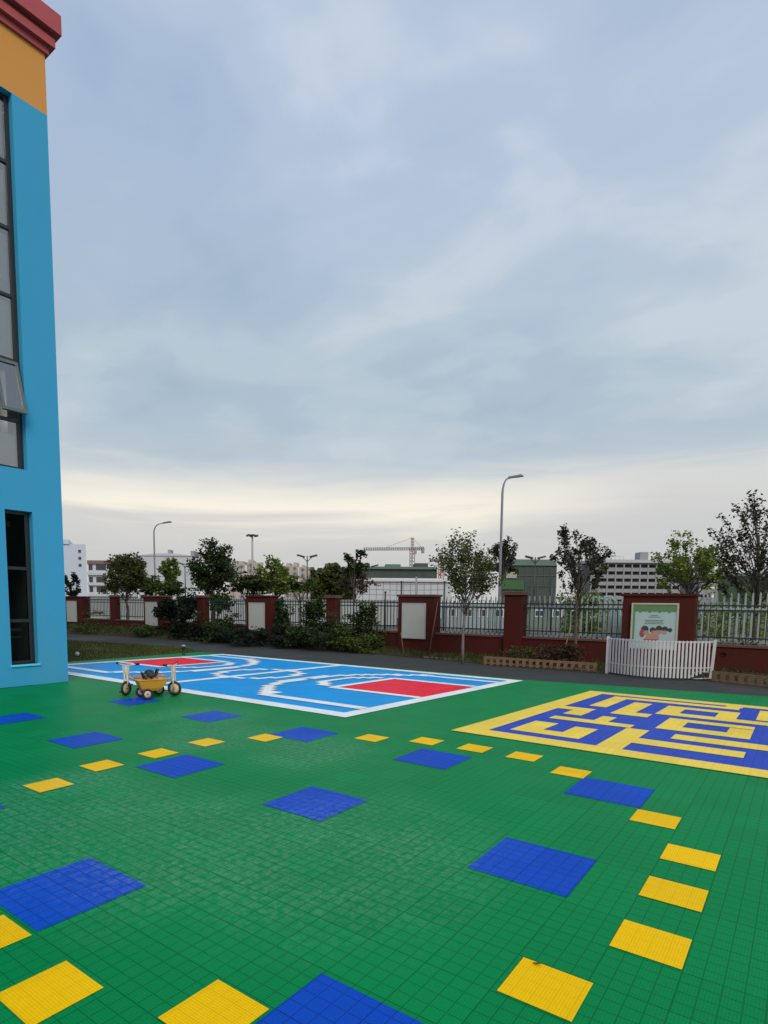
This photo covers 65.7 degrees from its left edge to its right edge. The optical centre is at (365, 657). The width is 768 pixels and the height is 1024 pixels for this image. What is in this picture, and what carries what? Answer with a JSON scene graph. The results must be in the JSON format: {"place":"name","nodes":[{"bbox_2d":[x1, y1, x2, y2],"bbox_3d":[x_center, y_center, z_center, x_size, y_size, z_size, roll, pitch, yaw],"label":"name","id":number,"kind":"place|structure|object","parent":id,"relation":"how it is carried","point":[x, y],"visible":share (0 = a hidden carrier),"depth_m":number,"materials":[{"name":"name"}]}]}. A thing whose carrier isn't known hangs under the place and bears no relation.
{"place":"outdoors","nodes":[
{"label":"outdoors","id":0,"kind":"place"},
{"bbox_2d":[67,640,192,661],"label":"lawn","id":1,"kind":"structure","parent":0,"point":[70,645],"depth_m":18.94,"materials":[{"name":"plant"}]},
{"bbox_2d":[0,0,67,687],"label":"kindergarten building","id":2,"kind":"structure","parent":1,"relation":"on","point":[33,639],"depth_m":10.75,"materials":[{"name":"blue paint"}]},
{"bbox_2d":[0,92,23,469],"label":"window","id":3,"kind":"structure","parent":2,"relation":"in","point":[6,161],"depth_m":10.53,"materials":[{"name":"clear glass"}]},
{"bbox_2d":[5,510,34,663],"bbox_3d":[-6.411,-1.279,10.962,0.064,2.790,0.470,4,7,36],"label":"window","id":4,"kind":"structure","parent":2,"relation":"in","point":[17,527],"depth_m":10.98,"materials":[{"name":"black glass"}]},
{"bbox_2d":[0,652,767,1023],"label":"play floor","id":5,"kind":"structure","parent":0,"point":[386,894],"depth_m":3.71,"materials":[{"name":"green plastic"}]},
{"bbox_2d":[0,915,30,947],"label":"yellow square marking","id":6,"kind":"object","parent":5,"relation":"on","point":[11,931],"visible":1,"depth_m":2.86,"materials":[{"name":"plastic"}]},
{"bbox_2d":[0,712,46,723],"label":"blue square marking","id":7,"kind":"object","parent":5,"relation":"on","point":[13,718],"visible":1,"depth_m":8.04,"materials":[{"name":"plastic"}]},
{"bbox_2d":[23,778,72,791],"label":"yellow square marking","id":8,"kind":"object","parent":5,"relation":"on","point":[47,785],"visible":1,"depth_m":5.14,"materials":[{"name":"plastic"}]},
{"bbox_2d":[0,961,103,1023],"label":"yellow square marking","id":9,"kind":"object","parent":5,"relation":"on","point":[41,996],"visible":1,"depth_m":2.42,"materials":[{"name":"plastic"}]},
{"bbox_2d":[0,857,145,930],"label":"blue square marking","id":10,"kind":"object","parent":5,"relation":"on","point":[45,900],"visible":1,"depth_m":3.26,"materials":[{"name":"plastic"}]},
{"bbox_2d":[47,732,123,747],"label":"blue square marking","id":11,"kind":"object","parent":5,"relation":"on","point":[83,740],"visible":1,"depth_m":6.81,"materials":[{"name":"plastic"}]},
{"bbox_2d":[116,662,165,695],"bbox_3d":[-3.805,0.347,10.092,0.745,0.561,0.400,-3,6,-31],"label":"tricycle","id":12,"kind":"object","parent":5,"relation":"on","point":[125,688],"visible":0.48,"depth_m":9.95,"materials":[{"name":"metal"}]},
{"bbox_2d":[133,661,181,699],"bbox_3d":[-3.419,0.373,9.850,0.764,0.561,0.390,-4,7,-37],"label":"tricycle","id":13,"kind":"object","parent":5,"relation":"on","point":[146,688],"visible":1,"depth_m":9.74,"materials":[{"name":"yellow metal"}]},
{"bbox_2d":[136,754,222,777],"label":"blue square marking","id":14,"kind":"object","parent":5,"relation":"on","point":[177,766],"visible":1,"depth_m":5.77,"materials":[{"name":"plastic"}]},
{"bbox_2d":[181,711,241,721],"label":"blue square marking","id":15,"kind":"object","parent":5,"relation":"on","point":[210,716],"visible":1,"depth_m":8.24,"materials":[{"name":"plastic"}]},
{"bbox_2d":[158,980,267,1023],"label":"yellow square marking","id":16,"kind":"object","parent":5,"relation":"on","point":[217,1002],"visible":1,"depth_m":2.34,"materials":[{"name":"plastic"}]},
{"bbox_2d":[68,655,519,717],"bbox_3d":[-2.424,0.352,13.142,10.130,0.001,5.450,4,7,36],"label":"court base marking","id":17,"kind":"object","parent":5,"relation":"on","point":[246,686],"visible":0.6,"depth_m":12.22,"materials":[{"name":"blue plastic"}]},
{"bbox_2d":[121,658,218,665],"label":"key area marking","id":18,"kind":"object","parent":17,"relation":"on","point":[169,661],"visible":1,"depth_m":15.49,"materials":[{"name":"red plastic"}]},
{"bbox_2d":[68,654,522,716],"bbox_3d":[-2.424,0.344,13.141,10.130,0.008,5.450,4,7,36],"label":"court line marking","id":19,"kind":"object","parent":17,"relation":"on","point":[266,690],"visible":0.94,"depth_m":11.81,"materials":[{"name":"white tile"}]},
{"bbox_2d":[342,679,471,696],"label":"key area marking","id":20,"kind":"object","parent":17,"relation":"on","point":[410,688],"visible":1,"depth_m":11.15,"materials":[{"name":"red tile"}]},
{"bbox_2d":[270,727,336,741],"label":"blue square marking","id":21,"kind":"object","parent":5,"relation":"on","point":[306,734],"visible":1,"depth_m":7.18,"materials":[{"name":"plastic"}]},
{"bbox_2d":[263,786,366,820],"bbox_3d":[-0.402,1.156,4.756,0.603,0.001,0.590,4,7,36],"label":"blue square marking","id":22,"kind":"object","parent":5,"relation":"on","point":[316,803],"visible":1,"depth_m":4.74,"materials":[{"name":"plastic"}]},
{"bbox_2d":[255,973,423,1023],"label":"blue square marking","id":23,"kind":"object","parent":5,"relation":"on","point":[321,998],"visible":1,"depth_m":2.34,"materials":[{"name":"plastic"}]},
{"bbox_2d":[393,748,470,769],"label":"blue square marking","id":24,"kind":"object","parent":5,"relation":"on","point":[434,759],"visible":1,"depth_m":6.12,"materials":[{"name":"plastic"}]},
{"bbox_2d":[468,837,596,896],"bbox_3d":[1.033,1.270,3.667,0.603,0.001,0.590,4,7,36],"label":"blue square marking","id":25,"kind":"object","parent":5,"relation":"on","point":[558,872],"visible":1,"depth_m":3.64,"materials":[{"name":"plastic"}]},
{"bbox_2d":[497,957,592,1021],"bbox_3d":[0.752,1.377,2.488,0.306,0.001,0.292,4,7,36],"label":"yellow square marking","id":26,"kind":"object","parent":5,"relation":"on","point":[559,993],"visible":1,"depth_m":2.48,"materials":[{"name":"plastic"}]},
{"bbox_2d":[550,766,591,778],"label":"yellow square marking","id":27,"kind":"object","parent":5,"relation":"on","point":[571,772],"visible":1,"depth_m":5.66,"materials":[{"name":"plastic"}]},
{"bbox_2d":[564,777,654,807],"bbox_3d":[2.095,1.146,5.103,0.603,0.001,0.590,4,7,36],"label":"blue square marking","id":28,"kind":"object","parent":5,"relation":"on","point":[619,793],"visible":1,"depth_m":5.08,"materials":[{"name":"plastic"}]},
{"bbox_2d":[453,691,767,774],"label":"maze base marking","id":29,"kind":"object","parent":5,"relation":"on","point":[755,758],"visible":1,"depth_m":7.72,"materials":[{"name":"blue tile"}]},
{"bbox_2d":[453,691,767,777],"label":"maze wall marking","id":30,"kind":"object","parent":29,"relation":"on","point":[616,744],"visible":1,"depth_m":7.57,"materials":[{"name":"yellow plastic"}]},
{"bbox_2d":[609,919,691,968],"bbox_3d":[1.353,1.351,2.821,0.306,0.001,0.292,4,7,36],"label":"yellow square marking","id":31,"kind":"object","parent":5,"relation":"on","point":[667,948],"visible":1,"depth_m":2.81,"materials":[{"name":"plastic"}]},
{"bbox_2d":[629,809,680,828],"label":"yellow square marking","id":32,"kind":"object","parent":5,"relation":"on","point":[657,819],"visible":1,"depth_m":4.45,"materials":[{"name":"plastic"}]},
{"bbox_2d":[639,876,707,911],"bbox_3d":[1.715,1.309,3.311,0.306,0.001,0.292,4,7,36],"label":"yellow square marking","id":33,"kind":"object","parent":5,"relation":"on","point":[677,894],"visible":1,"depth_m":3.30,"materials":[{"name":"plastic"}]},
{"bbox_2d":[660,843,720,870],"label":"yellow square marking","id":34,"kind":"object","parent":5,"relation":"on","point":[692,857],"visible":1,"depth_m":3.78,"materials":[{"name":"plastic"}]},
{"bbox_2d":[0,604,767,688],"bbox_3d":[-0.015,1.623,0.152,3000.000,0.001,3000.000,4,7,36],"label":"ground","id":35,"kind":"structure","parent":0,"point":[442,631],"depth_m":33.05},
{"bbox_2d":[63,540,86,595],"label":"white apartment block","id":36,"kind":"structure","parent":35,"relation":"on","point":[75,558],"depth_m":94.44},
{"bbox_2d":[65,596,90,624],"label":"brick pillar","id":37,"kind":"structure","parent":35,"relation":"on","point":[81,604],"depth_m":29.69,"materials":[{"name":"red paint"}]},
{"bbox_2d":[87,560,137,598],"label":"school building","id":38,"kind":"structure","parent":35,"relation":"on","point":[96,570],"depth_m":139.37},
{"bbox_2d":[108,595,121,625],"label":"brick pillar","id":39,"kind":"structure","parent":35,"relation":"on","point":[114,604],"depth_m":28.11,"materials":[{"name":"red brick"}]},
{"bbox_2d":[98,552,151,619],"bbox_3d":[-13.254,-3.735,33.017,2.768,4.265,2.824,4,7,36],"label":"dense tree","id":40,"kind":"object","parent":35,"relation":"on","point":[131,573],"visible":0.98,"depth_m":32.47,"materials":[{"name":"green plant"}]},
{"bbox_2d":[90,598,220,620],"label":"site hoarding","id":41,"kind":"object","parent":35,"relation":"on","point":[142,607],"visible":0.1,"depth_m":46.06,"materials":[{"name":"metal"}]},
{"bbox_2d":[145,575,186,599],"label":"dense shrub","id":42,"kind":"object","parent":35,"relation":"on","point":[170,588],"visible":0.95,"depth_m":28.73,"materials":[{"name":"green plant"}]},
{"bbox_2d":[135,550,198,598],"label":"school building","id":43,"kind":"structure","parent":35,"relation":"on","point":[159,558],"depth_m":131.30,"materials":[{"name":"concrete"}]},
{"bbox_2d":[156,557,181,581],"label":"young tree","id":44,"kind":"object","parent":35,"relation":"on","point":[166,571],"visible":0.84,"depth_m":29.67,"materials":[{"name":"green plant"}]},
{"bbox_2d":[195,595,210,625],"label":"brick pillar","id":45,"kind":"structure","parent":35,"relation":"on","point":[202,606],"depth_m":24.49,"materials":[{"name":"red brick"}]},
{"bbox_2d":[206,598,246,622],"bbox_3d":[-5.518,-1.896,23.766,2.584,0.970,0.042,4,7,35],"label":"fence panel","id":46,"kind":"object","parent":45,"relation":"attached to","point":[234,603],"visible":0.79,"depth_m":23.77,"materials":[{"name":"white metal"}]},
{"bbox_2d":[186,537,240,622],"bbox_3d":[-7.056,-3.257,27.443,2.604,4.460,2.187,1,5,3],"label":"dense tree","id":47,"kind":"object","parent":35,"relation":"on","point":[217,562],"visible":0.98,"depth_m":26.93,"materials":[{"name":"green plant"}]},
{"bbox_2d":[209,592,235,615],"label":"dense shrub","id":48,"kind":"object","parent":35,"relation":"on","point":[215,599],"visible":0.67,"depth_m":26.30,"materials":[{"name":"green plant"}]},
{"bbox_2d":[224,571,265,623],"bbox_3d":[-5.182,-2.285,25.471,1.879,2.917,1.634,4,7,36],"label":"young tree","id":49,"kind":"object","parent":35,"relation":"on","point":[246,580],"visible":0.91,"depth_m":25.23,"materials":[{"name":"green plant"}]},
{"bbox_2d":[245,595,279,643],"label":"brick pillar","id":50,"kind":"structure","parent":35,"relation":"on","point":[268,601],"depth_m":22.25,"materials":[{"name":"red paint"}]},
{"bbox_2d":[248,602,264,630],"bbox_3d":[-4.132,-1.559,22.495,0.830,1.050,0.043,4,7,35],"label":"notice board","id":51,"kind":"object","parent":50,"relation":"attached to","point":[256,613],"visible":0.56,"depth_m":22.48,"materials":[{"name":"white"}]},
{"bbox_2d":[253,554,293,596],"bbox_3d":[-3.613,-2.475,24.620,1.742,3.483,1.814,4,7,36],"label":"young tree","id":52,"kind":"object","parent":35,"relation":"on","point":[277,583],"visible":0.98,"depth_m":24.12,"materials":[{"name":"green plant"}]},
{"bbox_2d":[288,575,319,625],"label":"young tree","id":53,"kind":"object","parent":35,"relation":"on","point":[308,584],"visible":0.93,"depth_m":24.72,"materials":[{"name":"green plant"}]},
{"bbox_2d":[222,599,396,624],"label":"site hoarding","id":54,"kind":"object","parent":35,"relation":"on","point":[380,611],"visible":0.28,"depth_m":42.06,"materials":[{"name":"metal"}]},
{"bbox_2d":[324,595,342,622],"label":"brick pillar","id":55,"kind":"structure","parent":35,"relation":"on","point":[332,603],"depth_m":20.55,"materials":[{"name":"red brick"}]},
{"bbox_2d":[338,599,397,628],"bbox_3d":[0.092,-1.478,19.835,2.574,0.970,0.041,4,7,35],"label":"fence panel","id":56,"kind":"object","parent":55,"relation":"attached to","point":[368,605],"visible":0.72,"depth_m":19.63,"materials":[{"name":"grey metal"}]},
{"bbox_2d":[310,562,369,599],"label":"distant trees","id":57,"kind":"object","parent":35,"relation":"on","point":[328,574],"visible":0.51,"depth_m":150.29,"materials":[{"name":"green plant"}]},
{"bbox_2d":[343,549,369,598],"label":"sparse tree","id":58,"kind":"object","parent":35,"relation":"on","point":[357,569],"visible":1,"depth_m":29.73,"materials":[{"name":"green plant"}]},
{"bbox_2d":[332,571,380,604],"bbox_3d":[-0.606,-3.190,31.047,2.437,3.762,1.873,4,7,36],"label":"sparse tree","id":59,"kind":"object","parent":35,"relation":"on","point":[360,587],"visible":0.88,"depth_m":30.92,"materials":[{"name":"green plant"}]},
{"bbox_2d":[343,629,397,648],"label":"wall","id":60,"kind":"structure","parent":35,"relation":"on","point":[391,638],"depth_m":19.27,"materials":[{"name":"red paint"}]},
{"bbox_2d":[363,537,423,566],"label":"tower crane","id":61,"kind":"object","parent":35,"relation":"on","point":[412,548],"visible":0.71,"depth_m":360.77,"materials":[{"name":"grey metal"}]},
{"bbox_2d":[362,563,436,578],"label":"netted site block","id":62,"kind":"structure","parent":35,"relation":"on","point":[422,570],"depth_m":149.35,"materials":[{"name":"green fabric"}]},
{"bbox_2d":[356,578,451,617],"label":"long white shed","id":63,"kind":"structure","parent":35,"relation":"on","point":[432,586],"depth_m":61.88,"materials":[{"name":"concrete"}]},
{"bbox_2d":[397,594,442,651],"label":"brick pillar","id":64,"kind":"structure","parent":35,"relation":"on","point":[430,600],"depth_m":18.42,"materials":[{"name":"red brick"}]},
{"bbox_2d":[401,603,425,638],"bbox_3d":[1.490,-1.149,18.555,0.850,1.110,0.042,4,7,35],"label":"notice board","id":65,"kind":"object","parent":64,"relation":"attached to","point":[413,620],"visible":0.99,"depth_m":18.53,"materials":[{"name":"white"}]},
{"bbox_2d":[434,632,502,655],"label":"wall","id":66,"kind":"structure","parent":35,"relation":"on","point":[490,644],"depth_m":17.64,"materials":[{"name":"red paint"}]},
{"bbox_2d":[441,604,503,628],"bbox_3d":[7.019,-2.725,39.562,4.572,1.587,3.250,1,5,0],"label":"site cabin","id":67,"kind":"object","parent":35,"relation":"on","point":[474,618],"visible":0.44,"depth_m":38.10,"materials":[{"name":"white metal"}]},
{"bbox_2d":[487,536,518,590],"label":"broadleaf tree","id":68,"kind":"object","parent":35,"relation":"on","point":[506,551],"visible":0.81,"depth_m":43.48,"materials":[{"name":"green plant"}]},
{"bbox_2d":[498,474,523,604],"bbox_3d":[9.621,-7.074,39.691,1.560,10.070,0.304,1,5,0],"label":"street lamp","id":69,"kind":"object","parent":35,"relation":"on","point":[501,532],"visible":0.66,"depth_m":39.51,"materials":[{"name":"grey metal"}]},
{"bbox_2d":[502,592,529,656],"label":"brick pillar","id":70,"kind":"structure","parent":35,"relation":"on","point":[514,617],"depth_m":16.74,"materials":[{"name":"red brick"}]},
{"bbox_2d":[437,599,503,632],"bbox_3d":[3.126,-1.251,17.709,2.249,0.970,0.042,4,7,35],"label":"fence panel","id":71,"kind":"object","parent":70,"relation":"attached to","point":[468,628],"visible":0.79,"depth_m":17.68,"materials":[{"name":"grey metal"}]},
{"bbox_2d":[489,559,556,613],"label":"netted site block","id":72,"kind":"structure","parent":35,"relation":"on","point":[523,579],"depth_m":89.62,"materials":[{"name":"green fabric"}]},
{"bbox_2d":[445,595,622,638],"bbox_3d":[5.127,-0.933,17.403,6.252,1.810,0.062,4,7,35],"label":"white picket fence","id":73,"kind":"object","parent":35,"relation":"on","point":[535,633],"visible":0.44,"depth_m":17.27,"materials":[{"name":"metal"}]},
{"bbox_2d":[530,608,606,627],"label":"site cabin","id":74,"kind":"object","parent":35,"relation":"on","point":[546,621],"visible":0.19,"depth_m":40.10,"materials":[{"name":"white metal"}]},
{"bbox_2d":[521,636,620,663],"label":"wall","id":75,"kind":"structure","parent":35,"relation":"on","point":[596,648],"depth_m":15.76,"materials":[{"name":"red paint"}]},
{"bbox_2d":[524,600,622,637],"bbox_3d":[5.548,-1.070,16.012,2.638,0.970,0.040,4,7,35],"label":"fence panel","id":76,"kind":"object","parent":75,"relation":"on","point":[565,608],"visible":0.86,"depth_m":16.02,"materials":[{"name":"grey metal"}]},
{"bbox_2d":[553,586,606,638],"bbox_3d":[7.800,-1.517,21.985,2.124,2.270,2.156,4,7,36],"label":"shrub","id":77,"kind":"object","parent":35,"relation":"on","point":[589,623],"visible":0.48,"depth_m":21.88,"materials":[{"name":"green plant"}]},
{"bbox_2d":[576,552,697,606],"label":"concrete frame building","id":78,"kind":"structure","parent":35,"relation":"on","point":[635,576],"depth_m":199.67,"materials":[{"name":"concrete"}]},
{"bbox_2d":[620,594,699,667],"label":"brick pillar","id":79,"kind":"structure","parent":35,"relation":"on","point":[687,621],"depth_m":14.42,"materials":[{"name":"red brick"}]},
{"bbox_2d":[630,603,679,649],"bbox_3d":[7.087,-0.776,14.627,1.060,1.130,0.045,4,7,35],"label":"poster board","id":80,"kind":"object","parent":79,"relation":"attached to","point":[654,621],"visible":0.93,"depth_m":14.60,"materials":[{"name":"paper"}]},
{"bbox_2d":[695,601,767,643],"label":"fence panel","id":81,"kind":"object","parent":79,"relation":"attached to","point":[728,610],"visible":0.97,"depth_m":13.87,"materials":[{"name":"grey metal"}]},
{"bbox_2d":[650,530,739,593],"bbox_3d":[14.733,-3.295,26.780,3.625,5.051,3.498,4,7,36],"label":"broadleaf tree","id":82,"kind":"object","parent":35,"relation":"on","point":[683,576],"visible":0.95,"depth_m":26.59,"materials":[{"name":"green plant"}]},
{"bbox_2d":[680,580,717,601],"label":"concrete frame building","id":83,"kind":"structure","parent":35,"relation":"on","point":[702,592],"depth_m":149.92,"materials":[{"name":"grey concrete"}]},
{"bbox_2d":[692,573,767,602],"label":"building","id":84,"kind":"structure","parent":35,"relation":"on","point":[730,589],"depth_m":104.82,"materials":[{"name":"grey concrete"}]},
{"bbox_2d":[694,643,767,672],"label":"wall","id":85,"kind":"structure","parent":35,"relation":"on","point":[742,657],"depth_m":13.77,"materials":[{"name":"red paint"}]},
{"bbox_2d":[697,592,767,645],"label":"white picket fence","id":86,"kind":"object","parent":35,"relation":"on","point":[736,641],"visible":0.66,"depth_m":14.61,"materials":[{"name":"metal"}]},
{"bbox_2d":[697,585,767,644],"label":"shrub","id":87,"kind":"object","parent":35,"relation":"on","point":[719,619],"visible":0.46,"depth_m":23.73,"materials":[{"name":"green plant"}]},
{"bbox_2d":[705,489,767,643],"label":"slender tree","id":88,"kind":"object","parent":35,"relation":"on","point":[759,563],"visible":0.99,"depth_m":14.64,"materials":[{"name":"green plant"}]},
{"bbox_2d":[42,0,767,603],"label":"sky","id":89,"kind":"structure","parent":0,"point":[330,276],"materials":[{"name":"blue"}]},
{"bbox_2d":[66,623,767,683],"bbox_3d":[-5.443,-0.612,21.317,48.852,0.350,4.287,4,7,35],"label":"verge","id":90,"kind":"structure","parent":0,"point":[391,652],"depth_m":17.62,"materials":[{"name":"green plant"}]},
{"bbox_2d":[151,587,196,638],"bbox_3d":[-7.630,-1.854,24.689,1.898,2.157,1.984,4,7,36],"label":"ivy mass","id":91,"kind":"object","parent":90,"relation":"on","point":[182,609],"visible":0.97,"depth_m":24.34,"materials":[{"name":"green plant"}]},
{"bbox_2d":[192,611,241,643],"bbox_3d":[-5.591,-1.090,22.652,2.322,1.342,2.005,4,7,36],"label":"shrub","id":92,"kind":"object","parent":90,"relation":"on","point":[213,629],"visible":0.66,"depth_m":22.44,"materials":[{"name":"green plant"}]},
{"bbox_2d":[216,614,272,645],"bbox_3d":[-4.383,-0.954,21.344,2.220,1.273,2.321,4,7,36],"label":"shrub","id":93,"kind":"object","parent":90,"relation":"on","point":[246,636],"visible":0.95,"depth_m":20.96,"materials":[{"name":"green plant"}]},
{"bbox_2d":[253,623,306,647],"bbox_3d":[-2.580,-0.595,20.770,1.937,1.238,2.318,3,6,27],"label":"shrub","id":94,"kind":"object","parent":90,"relation":"on","point":[277,640],"visible":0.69,"depth_m":20.26,"materials":[{"name":"green plant"}]},
{"bbox_2d":[268,596,294,636],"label":"climbing vine","id":95,"kind":"object","parent":90,"relation":"on","point":[283,616],"visible":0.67,"depth_m":21.50,"materials":[{"name":"green plant"}]},
{"bbox_2d":[298,594,326,634],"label":"climbing vine","id":96,"kind":"object","parent":90,"relation":"on","point":[313,611],"visible":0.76,"depth_m":20.52,"materials":[{"name":"green plant"}]},
{"bbox_2d":[279,611,358,648],"bbox_3d":[-1.487,-0.930,20.050,2.832,1.336,2.601,-4,7,-39],"label":"shrub","id":97,"kind":"object","parent":90,"relation":"on","point":[326,633],"visible":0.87,"depth_m":19.59,"materials":[{"name":"green plant"}]},
{"bbox_2d":[323,621,388,653],"bbox_3d":[-0.295,-0.621,19.214,2.251,1.221,2.175,4,7,36],"label":"shrub","id":98,"kind":"object","parent":90,"relation":"on","point":[353,640],"visible":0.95,"depth_m":18.89,"materials":[{"name":"green plant"}]},
{"bbox_2d":[349,600,380,637],"bbox_3d":[-0.019,-1.041,19.358,0.945,1.670,0.889,4,7,36],"label":"climbing vine","id":99,"kind":"object","parent":90,"relation":"on","point":[369,619],"visible":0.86,"depth_m":19.23,"materials":[{"name":"green plant"}]},
{"bbox_2d":[500,645,543,662],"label":"shrub","id":100,"kind":"object","parent":90,"relation":"on","point":[513,653],"visible":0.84,"depth_m":15.60,"materials":[{"name":"green plant"}]},
{"bbox_2d":[484,656,596,671],"bbox_3d":[4.288,0.147,14.838,2.839,0.222,0.050,4,6,33],"label":"bed edging","id":101,"kind":"object","parent":90,"relation":"on","point":[537,661],"visible":1,"depth_m":14.81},
{"bbox_2d":[530,642,589,665],"bbox_3d":[4.998,-0.080,15.419,1.507,0.657,1.643,2,5,12],"label":"shrub","id":102,"kind":"object","parent":90,"relation":"on","point":[555,652],"visible":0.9,"depth_m":15.16,"materials":[{"name":"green plant"}]},
{"bbox_2d":[549,523,615,661],"bbox_3d":[5.540,-1.606,15.321,1.560,3.649,1.543,2,5,11],"label":"slender tree","id":103,"kind":"object","parent":90,"relation":"on","point":[572,566],"visible":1,"depth_m":15.10,"materials":[{"name":"green plant"}]},
{"bbox_2d":[605,636,716,678],"bbox_3d":[6.406,0.015,13.031,2.198,0.862,0.657,3,6,29],"label":"slatted barrier","id":104,"kind":"object","parent":90,"relation":"on","point":[608,655],"visible":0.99,"depth_m":12.76,"materials":[{"name":"white paint"}]},
{"bbox_2d":[67,634,767,695],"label":"asphalt path","id":105,"kind":"structure","parent":0,"point":[359,659],"depth_m":15.18,"materials":[{"name":"grey asphalt"}]},
{"bbox_2d":[429,527,504,663],"bbox_3d":[2.610,-1.616,15.658,1.718,3.550,1.800,-2,6,-28],"label":"slender tree","id":106,"kind":"object","parent":105,"relation":"on","point":[480,577],"visible":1,"depth_m":15.40,"materials":[{"name":"green plant"}]},
{"bbox_2d":[711,671,767,686],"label":"bed edging","id":107,"kind":"object","parent":105,"relation":"on","point":[741,676],"visible":1,"depth_m":12.12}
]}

